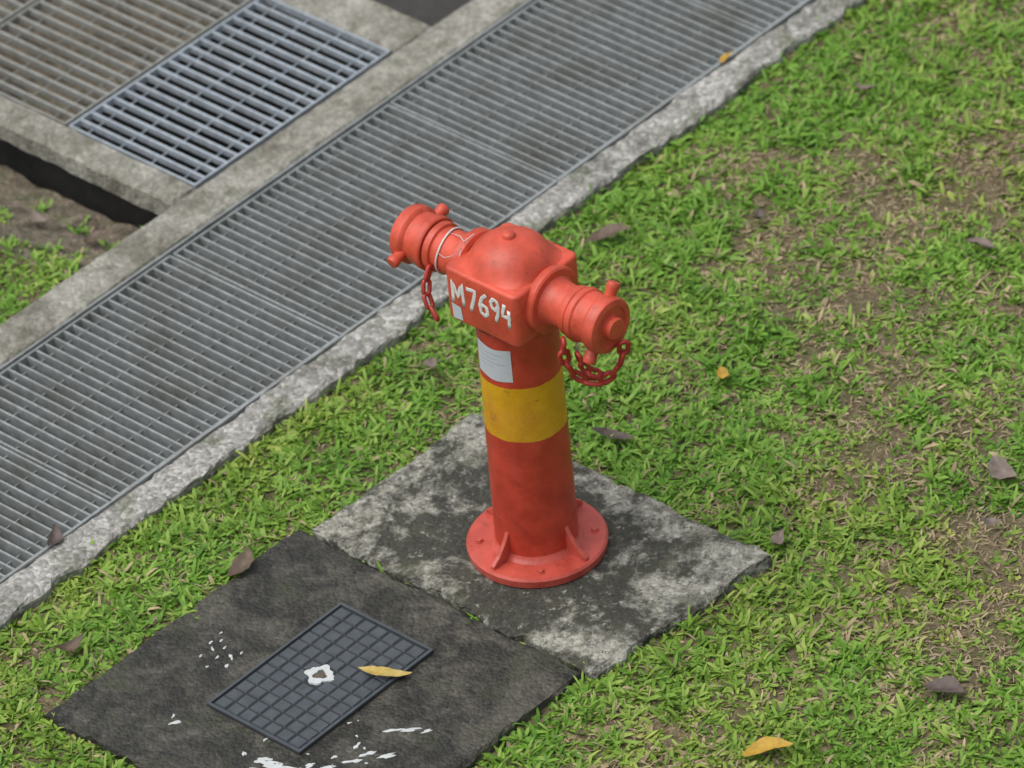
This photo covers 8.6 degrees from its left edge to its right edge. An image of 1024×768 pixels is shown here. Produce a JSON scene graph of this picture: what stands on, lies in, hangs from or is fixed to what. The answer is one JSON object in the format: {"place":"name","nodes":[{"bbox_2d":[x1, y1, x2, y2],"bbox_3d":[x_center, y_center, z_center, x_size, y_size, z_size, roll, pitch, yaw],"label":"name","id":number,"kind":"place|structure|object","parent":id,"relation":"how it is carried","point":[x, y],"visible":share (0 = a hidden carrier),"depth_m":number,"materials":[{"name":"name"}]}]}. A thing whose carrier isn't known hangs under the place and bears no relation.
{"place":"outdoors","nodes":[
{"label":"outdoors","id":0,"kind":"place"},
{"bbox_2d":[0,0,1023,767],"bbox_3d":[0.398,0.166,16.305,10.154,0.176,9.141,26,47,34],"label":"grass","id":1,"kind":"structure","parent":0,"point":[364,440],"depth_m":16.34,"materials":[{"name":"green plant"}]},
{"bbox_2d":[29,209,45,221],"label":"fallen leaf","id":2,"kind":"object","parent":1,"relation":"on","point":[35,216],"visible":1,"depth_m":17.32,"materials":[{"name":"brown plant"}]},
{"bbox_2d":[54,635,82,651],"bbox_3d":[-1.030,0.610,15.827,0.080,0.019,0.035,-22,45,-31],"label":"fallen leaf","id":3,"kind":"object","parent":1,"relation":"on","point":[72,644],"visible":1,"depth_m":15.83,"materials":[{"name":"brown plant"}]},
{"bbox_2d":[84,229,107,241],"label":"fallen leaf","id":4,"kind":"object","parent":1,"relation":"on","point":[93,236],"visible":1,"depth_m":17.25,"materials":[{"name":"brown plant"}]},
{"bbox_2d":[0,391,219,575],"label":"storm drain","id":5,"kind":"object","parent":1,"relation":"in","point":[87,475],"depth_m":16.94,"materials":[{"name":"concrete"}]},
{"bbox_2d":[0,0,371,227],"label":"sump pit","id":6,"kind":"object","parent":1,"relation":"in","point":[39,172],"visible":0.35,"depth_m":17.97,"materials":[{"name":"concrete"}]},
{"bbox_2d":[0,0,38,24],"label":"sump grate","id":7,"kind":"object","parent":6,"relation":"on","point":[18,6],"visible":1,"depth_m":18.01,"materials":[{"name":"metal"}]},
{"bbox_2d":[0,95,195,214],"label":"concrete beam","id":8,"kind":"structure","parent":6,"relation":"on","point":[103,166],"depth_m":17.42,"materials":[{"name":"grey concrete"}]},
{"bbox_2d":[0,0,254,126],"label":"sump grate","id":9,"kind":"object","parent":6,"relation":"on","point":[21,17],"visible":1,"depth_m":17.84,"materials":[{"name":"metal"}]},
{"bbox_2d":[69,0,390,188],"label":"sump grate","id":10,"kind":"object","parent":6,"relation":"on","point":[171,62],"visible":1,"depth_m":17.63,"materials":[{"name":"metal"}]},
{"bbox_2d":[228,548,252,575],"bbox_3d":[-0.634,0.424,16.016,0.054,0.015,0.100,10,47,31],"label":"fallen leaf","id":11,"kind":"object","parent":1,"relation":"on","point":[242,561],"visible":1,"depth_m":16.02,"materials":[{"name":"brown plant"}]},
{"bbox_2d":[0,0,527,504],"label":"drain kerb","id":12,"kind":"structure","parent":1,"relation":"on","point":[162,234],"depth_m":17.28,"materials":[{"name":"grey concrete"}]},
{"bbox_2d":[174,0,430,56],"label":"concrete beam","id":13,"kind":"structure","parent":1,"relation":"on","point":[386,27],"depth_m":17.83,"materials":[{"name":"grey concrete"}]},
{"bbox_2d":[42,530,584,767],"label":"concrete slab","id":14,"kind":"structure","parent":1,"relation":"on","point":[468,691],"depth_m":15.67,"materials":[{"name":"grey concrete"}]},
{"bbox_2d":[168,632,432,767],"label":"paint splatter","id":15,"kind":"object","parent":14,"relation":"on","point":[267,762],"visible":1,"depth_m":15.46,"materials":[{"name":"white paint"}]},
{"bbox_2d":[207,602,433,754],"bbox_3d":[-0.442,0.686,15.681,0.294,0.030,0.457,26,47,34],"label":"water meter cover","id":16,"kind":"object","parent":14,"relation":"on","point":[305,689],"visible":1,"depth_m":15.67,"materials":[{"name":"metal"}]},
{"bbox_2d":[358,666,411,676],"bbox_3d":[-0.294,0.666,15.644,0.125,0.012,0.034,5,37,2],"label":"fallen leaf","id":17,"kind":"object","parent":16,"relation":"on","point":[381,671],"visible":1,"depth_m":15.65,"materials":[{"name":"yellow plant"}]},
{"bbox_2d":[0,0,816,583],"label":"grate frame","id":18,"kind":"object","parent":1,"relation":"on","point":[280,176],"visible":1,"depth_m":17.11,"materials":[{"name":"metal"}]},
{"bbox_2d":[0,445,109,579],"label":"drain grate","id":19,"kind":"object","parent":18,"relation":"on","point":[52,484],"visible":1,"depth_m":16.29,"materials":[{"name":"metal"}]},
{"bbox_2d":[47,523,63,545],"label":"fallen leaf","id":20,"kind":"object","parent":18,"relation":"on","point":[55,535],"visible":1,"depth_m":16.16,"materials":[{"name":"brown plant"}]},
{"bbox_2d":[0,255,338,500],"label":"drain grate","id":21,"kind":"object","parent":18,"relation":"on","point":[214,346],"visible":1,"depth_m":16.69,"materials":[{"name":"metal"}]},
{"bbox_2d":[173,104,555,335],"bbox_3d":[-0.368,-0.408,17.131,0.584,0.035,0.804,26,47,34],"label":"drain grate","id":22,"kind":"object","parent":18,"relation":"on","point":[308,240],"visible":0.97,"depth_m":17.15,"materials":[{"name":"metal"}]},
{"bbox_2d":[389,0,761,179],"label":"drain grate","id":23,"kind":"object","parent":18,"relation":"on","point":[555,89],"visible":1,"depth_m":17.58,"materials":[{"name":"metal"}]},
{"bbox_2d":[719,51,731,62],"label":"fallen leaf","id":24,"kind":"object","parent":18,"relation":"on","point":[723,57],"visible":1,"depth_m":17.54,"materials":[{"name":"yellow plant"}]},
{"bbox_2d":[688,0,805,31],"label":"drain grate","id":25,"kind":"object","parent":18,"relation":"on","point":[761,15],"visible":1,"depth_m":17.74,"materials":[{"name":"metal"}]},
{"bbox_2d":[424,357,436,367],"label":"fallen leaf","id":26,"kind":"object","parent":1,"relation":"on","point":[430,363],"visible":1,"depth_m":16.60,"materials":[{"name":"brown plant"}]},
{"bbox_2d":[0,0,866,629],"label":"drain kerb","id":27,"kind":"structure","parent":1,"relation":"on","point":[32,586],"depth_m":16.69,"materials":[{"name":"concrete"}]},
{"bbox_2d":[312,413,772,679],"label":"concrete slab","id":28,"kind":"structure","parent":1,"relation":"on","point":[657,569],"depth_m":15.95,"materials":[{"name":"grey concrete"}]},
{"bbox_2d":[387,203,630,587],"bbox_3d":[0.023,0.015,15.728,0.672,0.914,0.336,26,47,34],"label":"fire hydrant","id":29,"kind":"object","parent":28,"relation":"on","point":[520,297],"visible":1,"depth_m":15.62,"materials":[{"name":"red metal"}]},
{"bbox_2d":[586,223,631,240],"bbox_3d":[0.240,-0.381,16.966,0.120,0.015,0.042,-17,46,1],"label":"fallen leaf","id":30,"kind":"object","parent":1,"relation":"on","point":[607,230],"visible":1,"depth_m":16.97,"materials":[{"name":"brown plant"}]},
{"bbox_2d":[590,427,634,438],"bbox_3d":[0.244,0.119,16.313,0.110,0.019,0.038,12,35,8],"label":"fallen leaf","id":31,"kind":"object","parent":1,"relation":"on","point":[604,431],"visible":1,"depth_m":16.32,"materials":[{"name":"plant"}]},
{"bbox_2d":[717,366,728,378],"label":"fallen leaf","id":32,"kind":"object","parent":1,"relation":"on","point":[722,372],"visible":1,"depth_m":16.47,"materials":[{"name":"yellow plant"}]},
{"bbox_2d":[753,208,763,218],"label":"fallen leaf","id":33,"kind":"object","parent":1,"relation":"on","point":[759,213],"visible":1,"depth_m":17.00,"materials":[{"name":"brown plant"}]},
{"bbox_2d":[741,736,792,755],"bbox_3d":[0.575,0.820,15.348,0.120,0.016,0.058,-13,31,-1],"label":"fallen leaf","id":34,"kind":"object","parent":1,"relation":"on","point":[763,744],"visible":1,"depth_m":15.35,"materials":[{"name":"yellow plant"}]},
{"bbox_2d":[771,529,783,544],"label":"fallen leaf","id":35,"kind":"object","parent":1,"relation":"on","point":[777,537],"visible":1,"depth_m":15.96,"materials":[{"name":"brown plant"}]},
{"bbox_2d":[853,82,875,89],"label":"fallen leaf","id":36,"kind":"object","parent":1,"relation":"on","point":[864,87],"visible":1,"depth_m":17.40,"materials":[{"name":"brown plant"}]},
{"bbox_2d":[924,675,963,692],"bbox_3d":[0.990,0.688,15.467,0.100,0.015,0.053,8,46,26],"label":"fallen leaf","id":37,"kind":"object","parent":1,"relation":"on","point":[946,683],"visible":1,"depth_m":15.47,"materials":[{"name":"plant"}]},
{"bbox_2d":[965,237,994,246],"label":"fallen leaf","id":38,"kind":"object","parent":1,"relation":"on","point":[983,241],"visible":1,"depth_m":16.83,"materials":[{"name":"brown plant"}]},
{"bbox_2d":[980,517,1000,525],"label":"fallen leaf","id":39,"kind":"object","parent":1,"relation":"on","point":[990,521],"visible":1,"depth_m":15.93,"materials":[{"name":"brown plant"}]},
{"bbox_2d":[988,455,1016,478],"bbox_3d":[1.159,0.205,16.091,0.059,0.020,0.090,-34,51,-17],"label":"fallen leaf","id":40,"kind":"object","parent":1,"relation":"on","point":[999,467],"visible":1,"depth_m":16.10,"materials":[{"name":"brown plant"}]},
{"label":"pavement","id":41,"kind":"structure","parent":0,"visible":0},
{"bbox_2d":[373,0,470,26],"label":"side channel","id":42,"kind":"object","parent":41,"relation":"on","point":[431,13],"depth_m":18.06,"materials":[{"name":"concrete"}]}
]}

